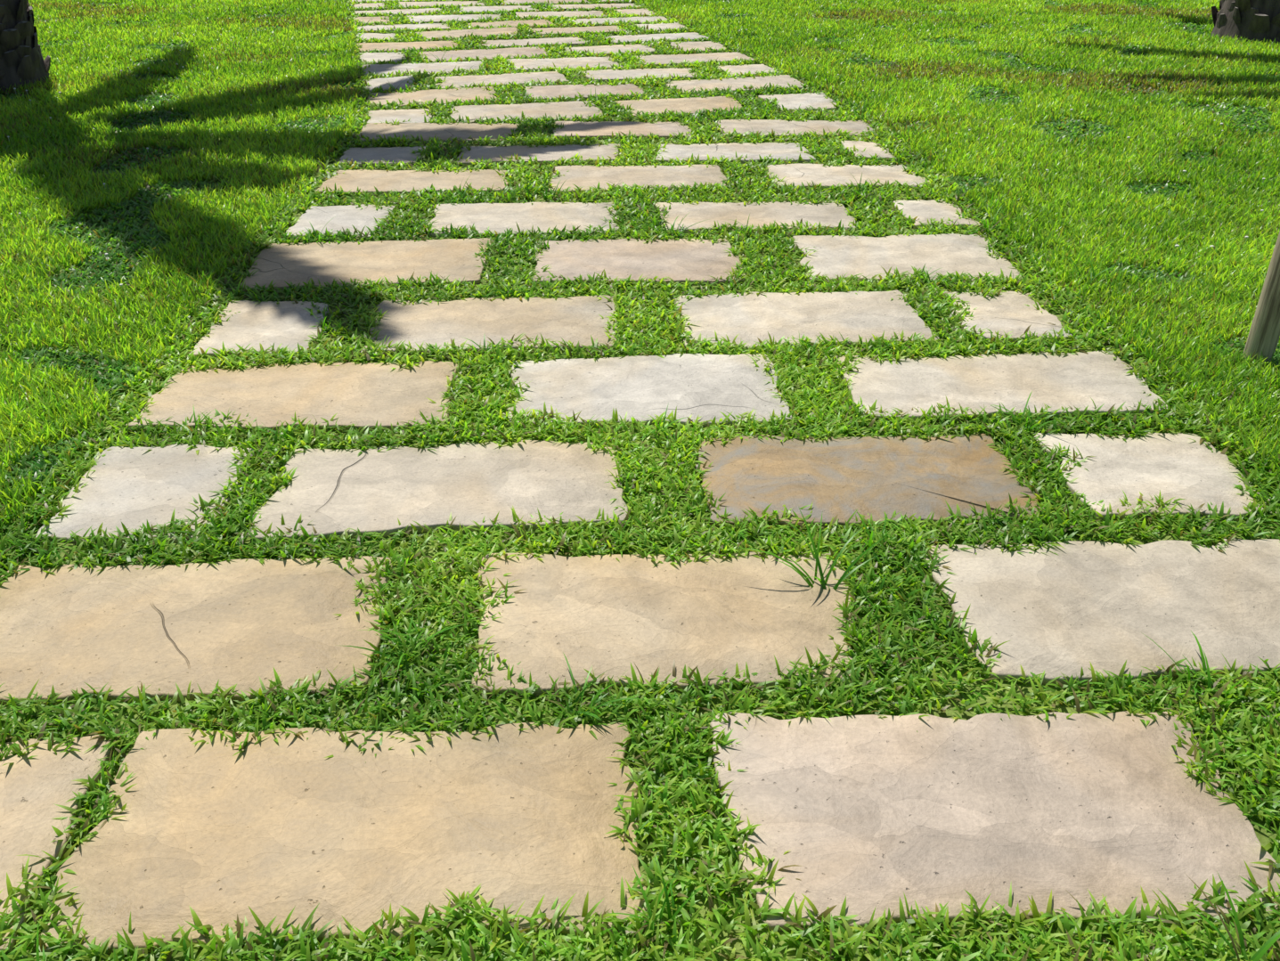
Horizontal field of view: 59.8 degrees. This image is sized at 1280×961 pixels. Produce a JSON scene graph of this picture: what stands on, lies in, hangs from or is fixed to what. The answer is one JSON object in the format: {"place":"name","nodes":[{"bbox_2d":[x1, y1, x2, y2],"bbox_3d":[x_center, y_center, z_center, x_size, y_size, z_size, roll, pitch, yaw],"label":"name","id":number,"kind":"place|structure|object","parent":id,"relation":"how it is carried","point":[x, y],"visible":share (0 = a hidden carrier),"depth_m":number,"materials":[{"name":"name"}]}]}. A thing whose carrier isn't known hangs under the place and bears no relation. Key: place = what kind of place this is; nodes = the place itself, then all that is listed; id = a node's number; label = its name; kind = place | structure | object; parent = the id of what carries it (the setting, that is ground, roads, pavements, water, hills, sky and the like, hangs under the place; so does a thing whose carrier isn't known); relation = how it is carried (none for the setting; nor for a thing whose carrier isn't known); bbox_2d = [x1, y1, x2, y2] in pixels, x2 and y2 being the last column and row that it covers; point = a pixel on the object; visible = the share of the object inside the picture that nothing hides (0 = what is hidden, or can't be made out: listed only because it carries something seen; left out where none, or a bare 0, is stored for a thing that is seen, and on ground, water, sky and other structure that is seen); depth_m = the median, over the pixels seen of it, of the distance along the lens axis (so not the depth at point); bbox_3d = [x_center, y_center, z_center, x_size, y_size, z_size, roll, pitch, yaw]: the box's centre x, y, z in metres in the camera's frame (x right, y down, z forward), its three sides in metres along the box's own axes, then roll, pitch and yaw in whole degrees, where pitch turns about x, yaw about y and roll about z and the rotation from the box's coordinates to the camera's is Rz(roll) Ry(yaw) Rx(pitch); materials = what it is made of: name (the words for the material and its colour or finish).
{"place":"outdoors","nodes":[
{"label":"outdoors","id":0,"kind":"place"},
{"bbox_2d":[0,0,1279,960],"bbox_3d":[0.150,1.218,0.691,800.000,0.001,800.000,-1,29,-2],"label":"lawn","id":1,"kind":"structure","parent":0,"point":[1261,834],"depth_m":2.66,"materials":[{"name":"plant"}]},
{"bbox_2d":[0,0,50,94],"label":"palm tree","id":2,"kind":"object","parent":1,"relation":"on","point":[22,61],"visible":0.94,"depth_m":7.51,"materials":[{"name":"brown plant"}]},
{"bbox_2d":[0,733,115,953],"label":"flagstone","id":3,"kind":"object","parent":1,"relation":"on","point":[33,790],"visible":0.73,"depth_m":1.87,"materials":[{"name":"stone"}]},
{"bbox_2d":[34,443,254,544],"bbox_3d":[-1.217,0.036,2.803,0.428,0.053,0.473,-1,29,-1],"label":"flagstone","id":4,"kind":"object","parent":1,"relation":"on","point":[129,488],"visible":0.74,"depth_m":2.78,"materials":[{"name":"stone"}]},
{"bbox_2d":[0,555,394,705],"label":"flagstone","id":5,"kind":"object","parent":1,"relation":"on","point":[243,624],"visible":0.85,"depth_m":2.29,"materials":[{"name":"stone"}]},
{"bbox_2d":[189,300,328,358],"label":"flagstone","id":6,"kind":"object","parent":1,"relation":"on","point":[265,324],"visible":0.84,"depth_m":3.74,"materials":[{"name":"stone"}]},
{"bbox_2d":[125,360,457,433],"bbox_3d":[-0.992,-0.245,3.305,0.893,0.053,0.489,-1,29,-1],"label":"flagstone","id":7,"kind":"object","parent":1,"relation":"on","point":[361,395],"visible":0.82,"depth_m":3.27,"materials":[{"name":"stone"}]},
{"bbox_2d":[285,204,394,238],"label":"flagstone","id":8,"kind":"object","parent":1,"relation":"on","point":[358,217],"visible":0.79,"depth_m":4.86,"materials":[{"name":"stone"}]},
{"bbox_2d":[38,722,647,953],"bbox_3d":[-0.454,0.576,1.842,0.921,0.052,0.464,-1,29,-2],"label":"flagstone","id":9,"kind":"object","parent":1,"relation":"on","point":[216,834],"visible":0.82,"depth_m":1.81,"materials":[{"name":"stone"}]},
{"bbox_2d":[239,237,494,291],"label":"flagstone","id":10,"kind":"object","parent":1,"relation":"on","point":[280,264],"visible":0.82,"depth_m":4.34,"materials":[{"name":"stone"}]},
{"bbox_2d":[353,2,386,10],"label":"flagstone","id":11,"kind":"object","parent":1,"relation":"on","point":[364,5],"visible":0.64,"depth_m":11.77,"materials":[{"name":"stone"}]},
{"bbox_2d":[354,16,390,24],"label":"flagstone","id":12,"kind":"object","parent":1,"relation":"on","point":[373,19],"visible":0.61,"depth_m":10.78,"materials":[{"name":"stone"}]},
{"bbox_2d":[357,32,401,42],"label":"flagstone","id":13,"kind":"object","parent":1,"relation":"on","point":[363,36],"visible":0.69,"depth_m":9.78,"materials":[{"name":"stone"}]},
{"bbox_2d":[338,146,427,167],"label":"flagstone","id":14,"kind":"object","parent":1,"relation":"on","point":[395,154],"visible":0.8,"depth_m":5.88,"materials":[{"name":"stone"}]},
{"bbox_2d":[359,52,408,64],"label":"flagstone","id":15,"kind":"object","parent":1,"relation":"on","point":[369,57],"visible":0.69,"depth_m":8.77,"materials":[{"name":"stone"}]},
{"bbox_2d":[362,75,415,91],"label":"flagstone","id":16,"kind":"object","parent":1,"relation":"on","point":[395,81],"visible":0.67,"depth_m":7.77,"materials":[{"name":"stone"}]},
{"bbox_2d":[349,0,430,3],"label":"flagstone","id":17,"kind":"object","parent":1,"relation":"on","point":[379,0],"visible":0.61,"depth_m":12.16,"materials":[{"name":"stone"}]},
{"bbox_2d":[354,8,441,16],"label":"flagstone","id":18,"kind":"object","parent":1,"relation":"on","point":[412,11],"visible":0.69,"depth_m":11.34,"materials":[{"name":"stone"}]},
{"bbox_2d":[366,108,432,123],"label":"flagstone","id":19,"kind":"object","parent":1,"relation":"on","point":[401,116],"visible":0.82,"depth_m":6.79,"materials":[{"name":"stone"}]},
{"bbox_2d":[356,23,450,32],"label":"flagstone","id":20,"kind":"object","parent":1,"relation":"on","point":[410,26],"visible":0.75,"depth_m":10.31,"materials":[{"name":"stone"}]},
{"bbox_2d":[356,40,457,52],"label":"flagstone","id":21,"kind":"object","parent":1,"relation":"on","point":[390,46],"visible":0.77,"depth_m":9.32,"materials":[{"name":"stone"}]},
{"bbox_2d":[316,169,509,195],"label":"flagstone","id":22,"kind":"object","parent":1,"relation":"on","point":[385,181],"visible":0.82,"depth_m":5.43,"materials":[{"name":"stone"}]},
{"bbox_2d":[361,60,486,77],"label":"flagstone","id":23,"kind":"object","parent":1,"relation":"on","point":[428,68],"visible":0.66,"depth_m":8.33,"materials":[{"name":"stone"}]},
{"bbox_2d":[366,86,497,107],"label":"flagstone","id":24,"kind":"object","parent":1,"relation":"on","point":[450,94],"visible":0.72,"depth_m":7.35,"materials":[{"name":"stone"}]},
{"bbox_2d":[249,440,627,545],"bbox_3d":[-0.489,0.024,2.826,0.904,0.051,0.482,-2,29,-3],"label":"flagstone","id":25,"kind":"object","parent":1,"relation":"on","point":[338,492],"visible":0.78,"depth_m":2.79,"materials":[{"name":"stone"}]},
{"bbox_2d":[358,122,522,142],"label":"flagstone","id":26,"kind":"object","parent":1,"relation":"on","point":[445,132],"visible":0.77,"depth_m":6.41,"materials":[{"name":"stone"}]},
{"bbox_2d":[398,0,485,8],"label":"flagstone","id":27,"kind":"object","parent":1,"relation":"on","point":[432,4],"visible":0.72,"depth_m":11.95,"materials":[{"name":"stone"}]},
{"bbox_2d":[407,14,501,24],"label":"flagstone","id":28,"kind":"object","parent":1,"relation":"on","point":[436,18],"visible":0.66,"depth_m":10.90,"materials":[{"name":"stone"}]},
{"bbox_2d":[415,26,520,40],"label":"flagstone","id":29,"kind":"object","parent":1,"relation":"on","point":[482,32],"visible":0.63,"depth_m":9.97,"materials":[{"name":"stone"}]},
{"bbox_2d":[418,46,547,62],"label":"flagstone","id":30,"kind":"object","parent":1,"relation":"on","point":[490,53],"visible":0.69,"depth_m":8.93,"materials":[{"name":"stone"}]},
{"bbox_2d":[361,294,617,354],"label":"flagstone","id":31,"kind":"object","parent":1,"relation":"on","point":[574,320],"visible":0.73,"depth_m":3.79,"materials":[{"name":"stone"}]},
{"bbox_2d":[458,5,537,12],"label":"flagstone","id":32,"kind":"object","parent":1,"relation":"on","point":[468,9],"visible":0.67,"depth_m":11.56,"materials":[{"name":"stone"}]},
{"bbox_2d":[434,71,569,89],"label":"flagstone","id":33,"kind":"object","parent":1,"relation":"on","point":[504,79],"visible":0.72,"depth_m":7.90,"materials":[{"name":"stone"}]},
{"bbox_2d":[468,19,555,29],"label":"flagstone","id":34,"kind":"object","parent":1,"relation":"on","point":[515,23],"visible":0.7,"depth_m":10.53,"materials":[{"name":"stone"}]},
{"bbox_2d":[419,202,619,236],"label":"flagstone","id":35,"kind":"object","parent":1,"relation":"on","point":[501,217],"visible":0.77,"depth_m":4.89,"materials":[{"name":"stone"}]},
{"bbox_2d":[449,100,606,123],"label":"flagstone","id":36,"kind":"object","parent":1,"relation":"on","point":[538,110],"visible":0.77,"depth_m":6.91,"materials":[{"name":"stone"}]},
{"bbox_2d":[481,36,588,48],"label":"flagstone","id":37,"kind":"object","parent":1,"relation":"on","point":[535,41],"visible":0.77,"depth_m":9.48,"materials":[{"name":"stone"}]},
{"bbox_2d":[456,143,620,165],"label":"flagstone","id":38,"kind":"object","parent":1,"relation":"on","point":[543,152],"visible":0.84,"depth_m":5.93,"materials":[{"name":"stone"}]},
{"bbox_2d":[504,0,589,6],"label":"flagstone","id":39,"kind":"object","parent":1,"relation":"on","point":[534,1],"visible":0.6,"depth_m":12.11,"materials":[{"name":"stone"}]},
{"bbox_2d":[515,10,606,19],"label":"flagstone","id":40,"kind":"object","parent":1,"relation":"on","point":[569,14],"visible":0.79,"depth_m":11.16,"materials":[{"name":"stone"}]},
{"bbox_2d":[506,57,622,71],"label":"flagstone","id":41,"kind":"object","parent":1,"relation":"on","point":[561,62],"visible":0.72,"depth_m":8.53,"materials":[{"name":"stone"}]},
{"bbox_2d":[530,25,626,35],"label":"flagstone","id":42,"kind":"object","parent":1,"relation":"on","point":[572,30],"visible":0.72,"depth_m":10.13,"materials":[{"name":"stone"}]},
{"bbox_2d":[521,83,648,101],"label":"flagstone","id":43,"kind":"object","parent":1,"relation":"on","point":[558,91],"visible":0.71,"depth_m":7.52,"materials":[{"name":"stone"}]},
{"bbox_2d":[548,3,638,11],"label":"flagstone","id":44,"kind":"object","parent":1,"relation":"on","point":[603,5],"visible":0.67,"depth_m":11.74,"materials":[{"name":"stone"}]},
{"bbox_2d":[564,44,655,56],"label":"flagstone","id":45,"kind":"object","parent":1,"relation":"on","point":[623,48],"visible":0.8,"depth_m":9.14,"materials":[{"name":"stone"}]},
{"bbox_2d":[573,16,668,26],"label":"flagstone","id":46,"kind":"object","parent":1,"relation":"on","point":[601,20],"visible":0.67,"depth_m":10.74,"materials":[{"name":"stone"}]},
{"bbox_2d":[553,121,691,139],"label":"flagstone","id":47,"kind":"object","parent":1,"relation":"on","point":[582,129],"visible":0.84,"depth_m":6.45,"materials":[{"name":"stone"}]},
{"bbox_2d":[613,8,654,16],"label":"flagstone","id":48,"kind":"object","parent":1,"relation":"on","point":[635,11],"visible":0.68,"depth_m":11.34,"materials":[{"name":"stone"}]},
{"bbox_2d":[547,164,727,193],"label":"flagstone","id":49,"kind":"object","parent":1,"relation":"on","point":[586,176],"visible":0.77,"depth_m":5.51,"materials":[{"name":"stone"}]},
{"bbox_2d":[7,0,1271,287],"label":"clover flowers","id":50,"kind":"object","parent":1,"relation":"on","point":[739,30],"visible":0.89,"depth_m":6.84,"materials":[{"name":"white plant"}]},
{"bbox_2d":[532,238,746,285],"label":"flagstone","id":51,"kind":"object","parent":1,"relation":"on","point":[680,260],"visible":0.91,"depth_m":4.36,"materials":[{"name":"stone"}]},
{"bbox_2d":[0,0,1279,536],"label":"lawn grass","id":52,"kind":"structure","parent":1,"relation":"on","point":[1195,52],"depth_m":5.96,"materials":[{"name":"green plant"}]},
{"bbox_2d":[0,0,1279,960],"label":"grass tufts","id":53,"kind":"object","parent":1,"relation":"on","point":[847,572],"visible":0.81,"depth_m":2.42,"materials":[{"name":"green plant"}]},
{"bbox_2d":[580,67,701,82],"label":"flagstone","id":54,"kind":"object","parent":1,"relation":"on","point":[604,75],"visible":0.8,"depth_m":8.09,"materials":[{"name":"stone"}]},
{"bbox_2d":[501,353,791,427],"bbox_3d":[0.013,-0.262,3.337,0.828,0.051,0.496,-1,29,-2],"label":"flagstone","id":55,"kind":"object","parent":1,"relation":"on","point":[707,387],"visible":0.8,"depth_m":3.31,"materials":[{"name":"stone"}]},
{"bbox_2d":[604,32,708,44],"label":"flagstone","id":56,"kind":"object","parent":1,"relation":"on","point":[693,36],"visible":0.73,"depth_m":9.73,"materials":[{"name":"stone"}]},
{"bbox_2d":[635,23,687,31],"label":"flagstone","id":57,"kind":"object","parent":1,"relation":"on","point":[664,26],"visible":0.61,"depth_m":10.35,"materials":[{"name":"stone"}]},
{"bbox_2d":[471,552,859,698],"bbox_3d":[0.056,0.295,2.344,0.819,0.052,0.489,-1,29,-2],"label":"flagstone","id":58,"kind":"object","parent":1,"relation":"on","point":[611,615],"visible":0.81,"depth_m":2.31,"materials":[{"name":"stone"}]},
{"bbox_2d":[614,96,741,116],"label":"flagstone","id":59,"kind":"object","parent":1,"relation":"on","point":[686,105],"visible":0.66,"depth_m":7.09,"materials":[{"name":"stone"}]},
{"bbox_2d":[635,52,753,65],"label":"flagstone","id":60,"kind":"object","parent":1,"relation":"on","point":[663,59],"visible":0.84,"depth_m":8.73,"materials":[{"name":"stone"}]},
{"bbox_2d":[669,40,726,52],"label":"flagstone","id":61,"kind":"object","parent":1,"relation":"on","point":[688,45],"visible":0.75,"depth_m":9.29,"materials":[{"name":"stone"}]},
{"bbox_2d":[655,142,815,163],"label":"flagstone","id":62,"kind":"object","parent":1,"relation":"on","point":[783,150],"visible":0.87,"depth_m":5.96,"materials":[{"name":"stone"}]},
{"bbox_2d":[666,74,807,94],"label":"flagstone","id":63,"kind":"object","parent":1,"relation":"on","point":[783,80],"visible":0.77,"depth_m":7.75,"materials":[{"name":"stone"}]},
{"bbox_2d":[717,64,774,76],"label":"flagstone","id":64,"kind":"object","parent":1,"relation":"on","point":[752,69],"visible":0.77,"depth_m":8.29,"materials":[{"name":"stone"}]},
{"bbox_2d":[654,200,856,233],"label":"flagstone","id":65,"kind":"object","parent":1,"relation":"on","point":[833,213],"visible":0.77,"depth_m":4.92,"materials":[{"name":"stone"}]},
{"bbox_2d":[717,119,877,138],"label":"flagstone","id":66,"kind":"object","parent":1,"relation":"on","point":[779,126],"visible":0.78,"depth_m":6.51,"materials":[{"name":"stone"}]},
{"bbox_2d":[758,92,843,112],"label":"flagstone","id":67,"kind":"object","parent":1,"relation":"on","point":[804,101],"visible":0.68,"depth_m":7.20,"materials":[{"name":"stone"}]},
{"bbox_2d":[674,290,939,350],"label":"flagstone","id":68,"kind":"object","parent":1,"relation":"on","point":[749,319],"visible":0.79,"depth_m":3.83,"materials":[{"name":"stone"}]},
{"bbox_2d":[766,163,929,189],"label":"flagstone","id":69,"kind":"object","parent":1,"relation":"on","point":[796,175],"visible":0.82,"depth_m":5.53,"materials":[{"name":"stone"}]},
{"bbox_2d":[841,140,894,160],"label":"flagstone","id":70,"kind":"object","parent":1,"relation":"on","point":[872,149],"visible":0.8,"depth_m":6.01,"materials":[{"name":"stone"}]},
{"bbox_2d":[697,433,1053,529],"bbox_3d":[0.572,0.004,2.864,0.842,0.050,0.473,-1,29,-2],"label":"flagstone","id":71,"kind":"object","parent":1,"relation":"on","point":[876,477],"visible":0.86,"depth_m":2.83,"materials":[{"name":"stone"}]},
{"bbox_2d":[792,233,1022,283],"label":"flagstone","id":72,"kind":"object","parent":1,"relation":"on","point":[832,256],"visible":0.78,"depth_m":4.41,"materials":[{"name":"stone"}]},
{"bbox_2d":[892,199,980,230],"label":"flagstone","id":73,"kind":"object","parent":1,"relation":"on","point":[923,211],"visible":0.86,"depth_m":4.95,"materials":[{"name":"stone"}]},
{"bbox_2d":[709,710,1279,931],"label":"flagstone","id":74,"kind":"object","parent":1,"relation":"on","point":[866,814],"visible":0.84,"depth_m":1.84,"materials":[{"name":"stone"}]},
{"bbox_2d":[832,350,1167,423],"bbox_3d":[1.075,-0.282,3.371,0.926,0.052,0.483,-1,29,-2],"label":"flagstone","id":75,"kind":"object","parent":1,"relation":"on","point":[1079,379],"visible":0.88,"depth_m":3.34,"materials":[{"name":"stone"}]},
{"bbox_2d":[934,291,1072,343],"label":"flagstone","id":76,"kind":"object","parent":1,"relation":"on","point":[1007,312],"visible":0.73,"depth_m":3.83,"materials":[{"name":"stone"}]},
{"bbox_2d":[919,538,1279,685],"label":"flagstone","id":77,"kind":"object","parent":1,"relation":"on","point":[1073,608],"visible":0.81,"depth_m":2.35,"materials":[{"name":"stone"}]},
{"bbox_2d":[1032,432,1279,521],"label":"flagstone","id":78,"kind":"object","parent":1,"relation":"on","point":[1194,474],"visible":0.79,"depth_m":2.86,"materials":[{"name":"stone"}]},
{"bbox_2d":[1211,0,1279,43],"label":"palm tree","id":79,"kind":"object","parent":1,"relation":"on","point":[1252,20],"visible":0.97,"depth_m":9.38,"materials":[{"name":"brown plant"}]},
{"bbox_2d":[1242,230,1279,363],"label":"wooden stake","id":80,"kind":"object","parent":1,"relation":"on","point":[1264,335],"visible":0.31,"depth_m":3.41,"materials":[{"name":"brown wood"}]}
]}

